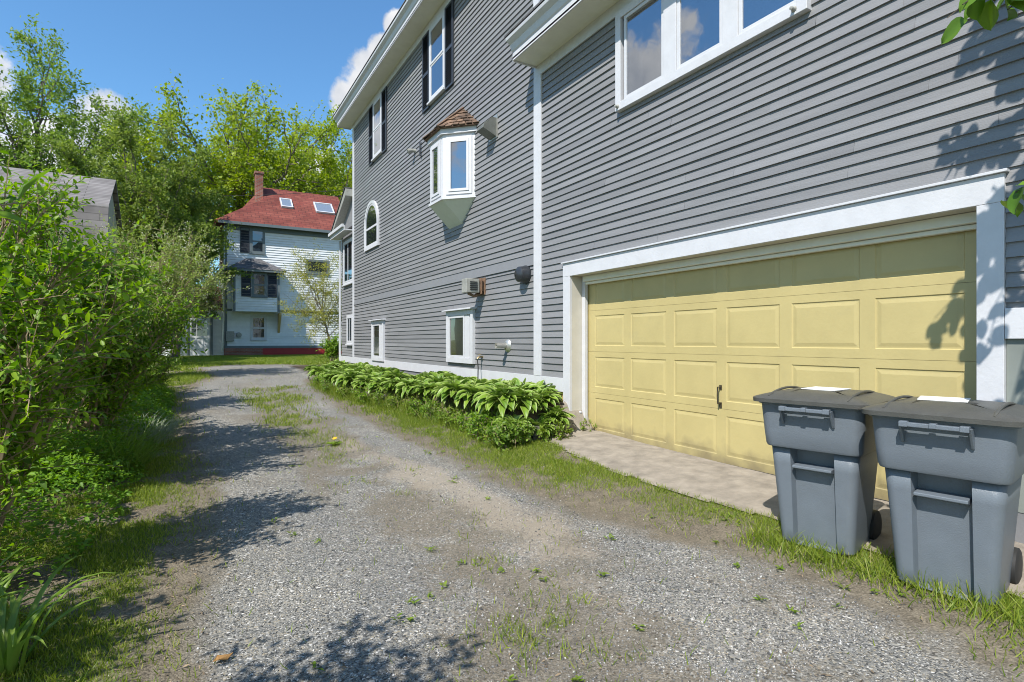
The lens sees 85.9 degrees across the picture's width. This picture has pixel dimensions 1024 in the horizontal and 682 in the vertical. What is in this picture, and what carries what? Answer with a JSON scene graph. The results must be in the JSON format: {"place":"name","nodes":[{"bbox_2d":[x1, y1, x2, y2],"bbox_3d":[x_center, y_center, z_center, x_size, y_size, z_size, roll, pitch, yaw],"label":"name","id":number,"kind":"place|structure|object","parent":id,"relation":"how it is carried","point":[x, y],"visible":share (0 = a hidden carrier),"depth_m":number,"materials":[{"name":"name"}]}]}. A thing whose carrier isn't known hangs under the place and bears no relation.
{"place":"outdoors","nodes":[
{"label":"outdoors","id":0,"kind":"place"},
{"bbox_2d":[0,0,404,285],"label":"sky","id":1,"kind":"structure","parent":0,"point":[315,50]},
{"bbox_2d":[159,354,341,372],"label":"lawn","id":2,"kind":"structure","parent":0,"point":[192,361],"depth_m":22.99,"materials":[{"name":"green plant"}]},
{"bbox_2d":[232,189,343,195],"bbox_3d":[-13.113,-7.776,28.500,13.602,0.536,0.023,0,0,13],"label":"utility wire","id":3,"kind":"object","parent":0,"point":[279,194],"visible":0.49,"depth_m":28.26,"materials":[{"name":"rubber"}]},
{"bbox_2d":[0,362,1023,681],"bbox_3d":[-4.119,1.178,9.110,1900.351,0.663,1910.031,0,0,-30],"label":"ground","id":4,"kind":"structure","parent":0,"point":[720,532],"depth_m":3.70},
{"bbox_2d":[0,166,55,223],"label":"leafy shrub","id":5,"kind":"object","parent":4,"relation":"on","point":[24,189],"visible":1,"depth_m":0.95,"materials":[{"name":"green plant"}]},
{"bbox_2d":[0,538,61,615],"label":"daylily clump","id":6,"kind":"object","parent":4,"relation":"on","point":[8,580],"visible":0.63,"depth_m":2.88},
{"bbox_2d":[0,555,113,675],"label":"daylily clump","id":7,"kind":"object","parent":4,"relation":"on","point":[14,641],"visible":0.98,"depth_m":2.59,"materials":[{"name":"plant"}]},
{"bbox_2d":[0,166,121,277],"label":"gambrel barn","id":8,"kind":"structure","parent":4,"relation":"on","point":[102,193],"depth_m":18.72,"materials":[{"name":"wood"}]},
{"bbox_2d":[0,150,148,585],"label":"leafy shrub","id":9,"kind":"object","parent":4,"relation":"on","point":[20,382],"visible":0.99,"depth_m":3.25,"materials":[{"name":"green plant"}]},
{"bbox_2d":[0,12,158,177],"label":"ash tree","id":10,"kind":"object","parent":4,"relation":"on","point":[32,154],"visible":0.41,"depth_m":26.20,"materials":[{"name":"green plant"}]},
{"bbox_2d":[0,160,170,497],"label":"leafy shrub","id":11,"kind":"object","parent":4,"relation":"on","point":[114,301],"visible":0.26,"depth_m":4.99,"materials":[{"name":"green plant"}]},
{"bbox_2d":[0,377,174,592],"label":"ground cover","id":12,"kind":"object","parent":4,"relation":"on","point":[144,406],"visible":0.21,"depth_m":4.57,"materials":[{"name":"green plant"}]},
{"bbox_2d":[41,417,186,484],"bbox_3d":[-4.316,1.131,5.761,1.601,0.599,1.720,0,0,17],"label":"daylily clump","id":13,"kind":"object","parent":4,"relation":"on","point":[139,446],"visible":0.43,"depth_m":5.75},
{"bbox_2d":[65,246,191,410],"bbox_3d":[-6.636,-0.155,9.039,1.977,2.809,2.098,0,0,3],"label":"leafy shrub","id":14,"kind":"object","parent":4,"relation":"on","point":[151,301],"visible":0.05,"depth_m":9.30,"materials":[{"name":"green plant"}]},
{"bbox_2d":[52,224,220,453],"bbox_3d":[-4.678,0.054,6.570,2.057,2.709,2.082,0,0,30],"label":"leafy shrub","id":15,"kind":"object","parent":4,"relation":"on","point":[110,403],"visible":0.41,"depth_m":6.49,"materials":[{"name":"green plant"}]},
{"bbox_2d":[83,207,196,310],"bbox_3d":[-12.172,-1.704,17.504,3.781,5.207,3.634,0,0,-30],"label":"honeysuckle shrub","id":16,"kind":"object","parent":4,"relation":"on","point":[128,241],"visible":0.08,"depth_m":17.34,"materials":[{"name":"green plant"}]},
{"bbox_2d":[41,93,241,356],"bbox_3d":[-16.686,-4.852,25.239,7.777,11.476,7.009,0,0,-30],"label":"broadleaf tree","id":17,"kind":"object","parent":4,"relation":"on","point":[133,187],"visible":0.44,"depth_m":24.05,"materials":[{"name":"green plant"}]},
{"bbox_2d":[99,411,190,445],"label":"silvery grass","id":18,"kind":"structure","parent":4,"relation":"on","point":[170,428],"depth_m":7.38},
{"bbox_2d":[136,336,182,400],"bbox_3d":[-7.019,0.539,10.575,1.185,1.280,1.259,0,0,-30],"label":"leafy shrub","id":19,"kind":"object","parent":4,"relation":"on","point":[156,374],"visible":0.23,"depth_m":10.68,"materials":[{"name":"green plant"}]},
{"bbox_2d":[125,207,251,358],"bbox_3d":[-8.684,-1.217,14.487,3.351,4.402,3.414,0,0,-30],"label":"honeysuckle shrub","id":20,"kind":"object","parent":4,"relation":"on","point":[183,271],"visible":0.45,"depth_m":14.13,"materials":[{"name":"green plant"}]},
{"bbox_2d":[133,147,254,356],"bbox_3d":[-16.416,-4.382,28.067,6.190,10.545,6.071,0,0,-30],"label":"broadleaf tree","id":21,"kind":"object","parent":4,"relation":"on","point":[192,204],"visible":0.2,"depth_m":27.66,"materials":[{"name":"green plant"}]},
{"bbox_2d":[82,72,351,246],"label":"maple tree","id":22,"kind":"object","parent":4,"relation":"on","point":[243,164],"visible":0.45,"depth_m":43.86,"materials":[{"name":"green plant"}]},
{"bbox_2d":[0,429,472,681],"bbox_3d":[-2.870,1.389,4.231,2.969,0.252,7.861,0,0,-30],"label":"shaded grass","id":23,"kind":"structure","parent":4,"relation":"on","point":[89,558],"depth_m":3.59,"materials":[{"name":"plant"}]},
{"bbox_2d":[158,171,341,355],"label":"white house","id":24,"kind":"structure","parent":4,"relation":"on","point":[271,231],"depth_m":32.24,"materials":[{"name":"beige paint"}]},
{"bbox_2d":[167,323,186,355],"bbox_3d":[-18.436,-0.173,30.297,0.966,2.145,0.065,0,0,-30],"label":"carriage door","id":25,"kind":"structure","parent":24,"relation":"in","point":[183,339],"depth_m":30.44,"materials":[{"name":"white paint"}]},
{"bbox_2d":[190,318,209,355],"bbox_3d":[-17.524,-0.183,30.826,1.000,2.167,0.065,0,0,-30],"label":"carriage door","id":26,"kind":"structure","parent":24,"relation":"in","point":[201,339],"depth_m":30.84,"materials":[{"name":"white paint"}]},
{"bbox_2d":[240,227,265,254],"bbox_3d":[-14.931,-5.758,31.702,1.342,1.491,0.102,0,0,-30],"label":"window","id":27,"kind":"structure","parent":24,"relation":"in","point":[255,239],"depth_m":31.69,"materials":[{"name":"white wood"}]},
{"bbox_2d":[250,316,266,340],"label":"window","id":28,"kind":"structure","parent":24,"relation":"in","point":[258,323],"depth_m":31.85,"materials":[{"name":"white paint"}]},
{"bbox_2d":[241,271,276,297],"bbox_3d":[-14.240,-3.160,31.004,1.839,1.440,0.102,0,0,-30],"label":"window","id":29,"kind":"structure","parent":24,"relation":"in","point":[260,289],"depth_m":31.03,"materials":[{"name":"grey wood"}]},
{"bbox_2d":[306,259,328,274],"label":"window","id":30,"kind":"structure","parent":24,"relation":"in","point":[321,261],"depth_m":33.50,"materials":[{"name":"grey glass"}]},
{"bbox_2d":[118,369,416,436],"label":"bank grass","id":31,"kind":"structure","parent":4,"relation":"on","point":[185,377],"depth_m":10.48,"materials":[{"name":"plant"}]},
{"bbox_2d":[245,102,351,198],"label":"maple tree","id":32,"kind":"object","parent":4,"relation":"on","point":[327,153],"visible":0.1,"depth_m":58.03,"materials":[{"name":"green plant"}]},
{"bbox_2d":[274,237,341,346],"bbox_3d":[-9.199,-2.098,26.701,4.559,5.940,4.230,0,0,-30],"label":"young tree","id":33,"kind":"object","parent":4,"relation":"on","point":[320,312],"visible":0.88,"depth_m":26.37,"materials":[{"name":"green plant"}]},
{"bbox_2d":[313,374,325,387],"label":"trailing weed","id":34,"kind":"object","parent":4,"relation":"on","point":[316,377],"visible":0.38,"depth_m":12.77,"materials":[{"name":"green plant"}]},
{"bbox_2d":[307,365,332,376],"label":"hosta plant","id":35,"kind":"object","parent":4,"relation":"on","point":[314,370],"visible":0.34,"depth_m":13.68,"materials":[{"name":"green plant"}]},
{"bbox_2d":[316,368,339,377],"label":"hosta plant","id":36,"kind":"object","parent":4,"relation":"on","point":[322,372],"visible":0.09,"depth_m":13.35,"materials":[{"name":"green plant"}]},
{"bbox_2d":[316,334,341,360],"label":"leafy shrub","id":37,"kind":"object","parent":4,"relation":"on","point":[331,347],"visible":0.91,"depth_m":22.34,"materials":[{"name":"green plant"}]},
{"bbox_2d":[320,378,337,390],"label":"trailing weed","id":38,"kind":"object","parent":4,"relation":"on","point":[326,385],"visible":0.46,"depth_m":12.04,"materials":[{"name":"green plant"}]},
{"bbox_2d":[323,371,337,382],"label":"hosta plant","id":39,"kind":"object","parent":4,"relation":"on","point":[329,376],"visible":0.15,"depth_m":12.40,"materials":[{"name":"green plant"}]},
{"bbox_2d":[320,362,340,367],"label":"hosta plant","id":40,"kind":"object","parent":4,"relation":"on","point":[336,364],"visible":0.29,"depth_m":16.64,"materials":[{"name":"green plant"}]},
{"bbox_2d":[331,371,348,385],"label":"hosta plant","id":41,"kind":"object","parent":4,"relation":"on","point":[335,377],"visible":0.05,"depth_m":12.04,"materials":[{"name":"green plant"}]},
{"bbox_2d":[334,380,357,396],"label":"trailing weed","id":42,"kind":"object","parent":4,"relation":"on","point":[344,387],"visible":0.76,"depth_m":11.36,"materials":[{"name":"green plant"}]},
{"bbox_2d":[335,370,366,388],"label":"hosta plant","id":43,"kind":"object","parent":4,"relation":"on","point":[344,378],"visible":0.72,"depth_m":11.50,"materials":[{"name":"green plant"}]},
{"bbox_2d":[342,365,369,372],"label":"hosta plant","id":44,"kind":"object","parent":4,"relation":"on","point":[359,368],"visible":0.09,"depth_m":12.43,"materials":[{"name":"green plant"}]},
{"bbox_2d":[343,362,369,368],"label":"hosta plant","id":45,"kind":"object","parent":4,"relation":"on","point":[356,365],"visible":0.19,"depth_m":13.99,"materials":[{"name":"green plant"}]},
{"bbox_2d":[350,382,375,401],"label":"trailing weed","id":46,"kind":"object","parent":4,"relation":"on","point":[360,395],"visible":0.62,"depth_m":10.78,"materials":[{"name":"green plant"}]},
{"bbox_2d":[351,375,378,390],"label":"hosta plant","id":47,"kind":"object","parent":4,"relation":"on","point":[364,379],"visible":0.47,"depth_m":11.18,"materials":[{"name":"green plant"}]},
{"bbox_2d":[361,368,379,374],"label":"hosta plant","id":48,"kind":"object","parent":4,"relation":"on","point":[368,371],"visible":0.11,"depth_m":11.97,"materials":[{"name":"green plant"}]},
{"bbox_2d":[367,377,391,393],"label":"hosta plant","id":49,"kind":"object","parent":4,"relation":"on","point":[375,383],"visible":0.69,"depth_m":10.72,"materials":[{"name":"green plant"}]},
{"bbox_2d":[369,389,395,406],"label":"trailing weed","id":50,"kind":"object","parent":4,"relation":"on","point":[377,393],"visible":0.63,"depth_m":10.40,"materials":[{"name":"green plant"}]},
{"bbox_2d":[370,366,397,373],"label":"hosta plant","id":51,"kind":"object","parent":4,"relation":"on","point":[378,369],"visible":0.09,"depth_m":12.25,"materials":[{"name":"green plant"}]},
{"bbox_2d":[380,377,406,389],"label":"hosta plant","id":52,"kind":"object","parent":4,"relation":"on","point":[391,383],"visible":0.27,"depth_m":10.35,"materials":[{"name":"green plant"}]},
{"bbox_2d":[378,369,410,379],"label":"hosta plant","id":53,"kind":"object","parent":4,"relation":"on","point":[394,373],"visible":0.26,"depth_m":11.13,"materials":[{"name":"green plant"}]},
{"bbox_2d":[386,390,418,410],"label":"trailing weed","id":54,"kind":"object","parent":4,"relation":"on","point":[392,398],"visible":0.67,"depth_m":9.94,"materials":[{"name":"green plant"}]},
{"bbox_2d":[395,379,421,396],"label":"hosta plant","id":55,"kind":"object","parent":4,"relation":"on","point":[402,387],"visible":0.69,"depth_m":9.99,"materials":[{"name":"green plant"}]},
{"bbox_2d":[309,370,513,446],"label":"wall foot grass","id":56,"kind":"structure","parent":4,"relation":"on","point":[347,395],"depth_m":9.78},
{"bbox_2d":[405,374,419,378],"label":"hosta plant","id":57,"kind":"object","parent":4,"relation":"on","point":[411,376],"visible":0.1,"depth_m":11.37,"materials":[{"name":"green plant"}]},
{"bbox_2d":[407,393,436,416],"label":"trailing weed","id":58,"kind":"object","parent":4,"relation":"on","point":[414,403],"visible":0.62,"depth_m":9.39,"materials":[{"name":"green plant"}]},
{"bbox_2d":[411,381,436,395],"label":"hosta plant","id":59,"kind":"object","parent":4,"relation":"on","point":[424,388],"visible":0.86,"depth_m":9.61,"materials":[{"name":"green plant"}]},
{"bbox_2d":[416,371,436,378],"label":"hosta plant","id":60,"kind":"object","parent":4,"relation":"on","point":[422,374],"visible":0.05,"depth_m":10.99,"materials":[{"name":"green plant"}]},
{"bbox_2d":[418,372,453,384],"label":"hosta plant","id":61,"kind":"object","parent":4,"relation":"on","point":[436,377],"visible":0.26,"depth_m":10.06,"materials":[{"name":"green plant"}]},
{"bbox_2d":[420,400,452,421],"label":"trailing weed","id":62,"kind":"object","parent":4,"relation":"on","point":[427,405],"visible":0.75,"depth_m":9.07,"materials":[{"name":"green plant"}]},
{"bbox_2d":[422,371,456,379],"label":"hosta plant","id":63,"kind":"object","parent":4,"relation":"on","point":[446,373],"visible":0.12,"depth_m":10.67,"materials":[{"name":"green plant"}]},
{"bbox_2d":[431,382,447,403],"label":"hosta plant","id":64,"kind":"object","parent":4,"relation":"on","point":[435,390],"visible":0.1,"depth_m":9.26,"materials":[{"name":"green plant"}]},
{"bbox_2d":[307,375,575,443],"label":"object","id":65,"kind":"structure","parent":4,"relation":"on","point":[535,436],"depth_m":7.82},
{"bbox_2d":[436,377,471,406],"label":"hosta plant","id":66,"kind":"object","parent":4,"relation":"on","point":[450,388],"visible":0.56,"depth_m":8.79,"materials":[{"name":"green plant"}]},
{"bbox_2d":[440,404,468,426],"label":"trailing weed","id":67,"kind":"object","parent":4,"relation":"on","point":[448,412],"visible":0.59,"depth_m":8.62,"materials":[{"name":"green plant"}]},
{"bbox_2d":[444,375,465,380],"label":"hosta plant","id":68,"kind":"object","parent":4,"relation":"on","point":[458,377],"visible":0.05,"depth_m":9.68,"materials":[{"name":"green plant"}]},
{"bbox_2d":[448,407,477,432],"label":"trailing weed","id":69,"kind":"object","parent":4,"relation":"on","point":[460,417],"visible":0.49,"depth_m":8.27,"materials":[{"name":"green plant"}]},
{"bbox_2d":[454,382,493,409],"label":"hosta plant","id":70,"kind":"object","parent":4,"relation":"on","point":[467,392],"visible":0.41,"depth_m":8.39,"materials":[{"name":"green plant"}]},
{"bbox_2d":[467,379,485,384],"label":"hosta plant","id":71,"kind":"object","parent":4,"relation":"on","point":[483,381],"visible":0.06,"depth_m":9.33,"materials":[{"name":"green plant"}]},
{"bbox_2d":[464,410,495,441],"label":"trailing weed","id":72,"kind":"object","parent":4,"relation":"on","point":[474,422],"visible":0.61,"depth_m":7.54,"materials":[{"name":"green plant"}]},
{"bbox_2d":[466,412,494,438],"bbox_3d":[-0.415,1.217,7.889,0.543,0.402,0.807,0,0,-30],"label":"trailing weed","id":73,"kind":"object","parent":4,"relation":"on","point":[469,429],"visible":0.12,"depth_m":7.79,"materials":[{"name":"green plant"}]},
{"bbox_2d":[2,414,974,681],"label":"leaf litter","id":74,"kind":"object","parent":4,"relation":"on","point":[376,560],"visible":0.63,"depth_m":3.39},
{"bbox_2d":[471,382,509,415],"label":"hosta plant","id":75,"kind":"object","parent":4,"relation":"on","point":[476,395],"visible":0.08,"depth_m":8.10,"materials":[{"name":"green plant"}]},
{"bbox_2d":[475,385,525,420],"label":"hosta plant","id":76,"kind":"object","parent":4,"relation":"on","point":[487,400],"visible":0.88,"depth_m":7.56,"materials":[{"name":"green plant"}]},
{"bbox_2d":[480,418,535,452],"bbox_3d":[-0.029,1.242,7.273,0.779,0.455,0.589,0,0,-30],"label":"trailing weed","id":77,"kind":"object","parent":4,"relation":"on","point":[501,435],"visible":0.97,"depth_m":7.14,"materials":[{"name":"green plant"}]},
{"bbox_2d":[494,414,535,445],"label":"weed","id":78,"kind":"object","parent":4,"relation":"on","point":[508,418],"visible":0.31,"depth_m":7.39,"materials":[{"name":"green plant"}]},
{"bbox_2d":[492,378,544,416],"bbox_3d":[0.052,0.818,8.053,0.910,0.497,0.860,7,9,10],"label":"hosta plant","id":79,"kind":"object","parent":4,"relation":"on","point":[517,382],"visible":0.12,"depth_m":8.07,"materials":[{"name":"green plant"}]},
{"bbox_2d":[495,388,543,418],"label":"hosta plant","id":80,"kind":"object","parent":4,"relation":"on","point":[527,403],"visible":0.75,"depth_m":7.54,"materials":[{"name":"green plant"}]},
{"bbox_2d":[529,418,557,441],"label":"hosta plant","id":81,"kind":"object","parent":4,"relation":"on","point":[542,422],"visible":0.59,"depth_m":7.53,"materials":[{"name":"green plant"}]},
{"bbox_2d":[534,380,552,388],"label":"hosta plant","id":82,"kind":"object","parent":4,"relation":"on","point":[539,383],"visible":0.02,"depth_m":8.51,"materials":[{"name":"green plant"}]},
{"bbox_2d":[532,387,561,413],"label":"hosta plant","id":83,"kind":"object","parent":4,"relation":"on","point":[548,397],"visible":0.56,"depth_m":7.84,"materials":[{"name":"green plant"}]},
{"bbox_2d":[538,385,561,402],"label":"hosta plant","id":84,"kind":"object","parent":4,"relation":"on","point":[553,389],"visible":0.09,"depth_m":8.22,"materials":[{"name":"green plant"}]},
{"bbox_2d":[538,419,573,440],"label":"trailing weed","id":85,"kind":"object","parent":4,"relation":"on","point":[559,427],"visible":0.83,"depth_m":7.46,"materials":[{"name":"green plant"}]},
{"bbox_2d":[538,405,575,427],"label":"hosta plant","id":86,"kind":"object","parent":4,"relation":"on","point":[554,413],"visible":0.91,"depth_m":7.74,"materials":[{"name":"green plant"}]},
{"bbox_2d":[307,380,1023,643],"bbox_3d":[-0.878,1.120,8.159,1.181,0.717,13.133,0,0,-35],"label":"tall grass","id":87,"kind":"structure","parent":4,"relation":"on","point":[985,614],"depth_m":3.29,"materials":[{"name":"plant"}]},
{"bbox_2d":[328,0,1023,543],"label":"grey house","id":88,"kind":"structure","parent":4,"relation":"on","point":[688,226],"depth_m":6.25,"materials":[{"name":"paint"}]},
{"bbox_2d":[342,237,351,286],"bbox_3d":[-5.884,-2.817,19.720,0.102,1.625,1.480,0,0,-30],"label":"window","id":89,"kind":"structure","parent":88,"relation":"in","point":[347,245],"depth_m":19.80,"materials":[{"name":"glass"}]},
{"bbox_2d":[345,314,351,344],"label":"window","id":90,"kind":"structure","parent":88,"relation":"in","point":[348,317],"depth_m":19.54,"materials":[{"name":"white paint"}]},
{"bbox_2d":[364,200,379,251],"bbox_3d":[-4.329,-3.585,16.968,0.074,1.470,1.500,0,0,-30],"label":"window","id":91,"kind":"structure","parent":88,"relation":"in","point":[371,221],"depth_m":16.95,"materials":[{"name":"white paint"}]},
{"bbox_2d":[368,318,385,360],"bbox_3d":[-4.008,-0.035,16.345,0.172,1.250,1.320,0,0,-30],"label":"window","id":92,"kind":"structure","parent":88,"relation":"in","point":[377,325],"depth_m":16.31,"materials":[{"name":"white paint"}]},
{"bbox_2d":[369,86,386,166],"bbox_3d":[-4.028,-6.350,16.420,0.102,1.800,1.770,0,0,-30],"label":"window","id":93,"kind":"structure","parent":88,"relation":"in","point":[378,110],"depth_m":16.32,"materials":[{"name":"white paint"}]},
{"bbox_2d":[422,0,453,113],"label":"window","id":94,"kind":"structure","parent":88,"relation":"in","point":[437,47],"depth_m":12.32,"materials":[{"name":"glass"}]},
{"bbox_2d":[422,107,478,228],"bbox_3d":[-1.393,-3.604,11.360,0.681,2.389,2.021,0,0,-30],"label":"bay window","id":95,"kind":"structure","parent":88,"relation":"in","point":[451,143],"depth_m":10.93,"materials":[{"name":"white paint"}]},
{"bbox_2d":[442,306,476,363],"bbox_3d":[-1.093,-0.115,11.320,0.172,1.130,1.420,0,0,-30],"label":"window","id":96,"kind":"structure","parent":88,"relation":"in","point":[460,323],"depth_m":11.27,"materials":[{"name":"white paint"}]},
{"bbox_2d":[614,0,811,112],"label":"window","id":97,"kind":"structure","parent":88,"relation":"in","point":[659,44],"depth_m":6.20,"materials":[{"name":"glass"}]},
{"bbox_2d":[588,230,975,501],"bbox_3d":[2.318,0.175,6.105,0.124,2.450,4.837,0,0,-30],"label":"garage door","id":98,"kind":"structure","parent":88,"relation":"in","point":[678,361],"depth_m":5.63,"materials":[{"name":"yellow paint"}]},
{"bbox_2d":[549,401,1023,597],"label":"garage apron","id":99,"kind":"object","parent":4,"relation":"on","point":[737,486],"visible":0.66,"depth_m":5.66,"materials":[{"name":"concrete"}]},
{"bbox_2d":[579,418,596,431],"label":"corner weed","id":100,"kind":"object","parent":99,"relation":"on","point":[583,427],"visible":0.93,"depth_m":7.94,"materials":[{"name":"green plant"}]},
{"bbox_2d":[753,386,894,555],"bbox_3d":[2.231,0.879,3.917,0.880,1.092,0.743,0,0,-43],"label":"wheeled bin","id":101,"kind":"object","parent":4,"relation":"on","point":[821,440],"visible":0.88,"depth_m":3.73,"materials":[{"name":"plastic"}]},
{"bbox_2d":[861,395,1023,605],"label":"wheeled bin","id":102,"kind":"object","parent":4,"relation":"on","point":[954,469],"visible":0.98,"depth_m":3.05,"materials":[{"name":"plastic"}]},
{"bbox_2d":[941,0,1023,216],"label":"overhanging tree","id":103,"kind":"object","parent":4,"relation":"on","point":[984,14],"visible":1,"depth_m":2.36,"materials":[{"name":"green plant"}]},
{"bbox_2d":[183,364,1023,681],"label":"driveway","id":104,"kind":"structure","parent":0,"point":[893,656],"depth_m":3.33,"materials":[{"name":"gravel"}]},
{"bbox_2d":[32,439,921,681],"bbox_3d":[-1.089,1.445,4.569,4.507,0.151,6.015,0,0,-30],"label":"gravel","id":105,"kind":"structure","parent":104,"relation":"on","point":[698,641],"depth_m":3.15,"materials":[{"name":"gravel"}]},
{"bbox_2d":[213,652,232,661],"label":"dry leaf","id":106,"kind":"object","parent":105,"relation":"on","point":[223,657],"visible":1,"depth_m":2.58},
{"bbox_2d":[218,421,906,681],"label":"weeds","id":107,"kind":"object","parent":104,"relation":"on","point":[545,579],"visible":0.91,"depth_m":3.46,"materials":[{"name":"green plant"}]},
{"bbox_2d":[277,415,1023,681],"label":"verge grass","id":108,"kind":"structure","parent":0,"point":[554,463],"depth_m":4.97,"materials":[{"name":"plant"}]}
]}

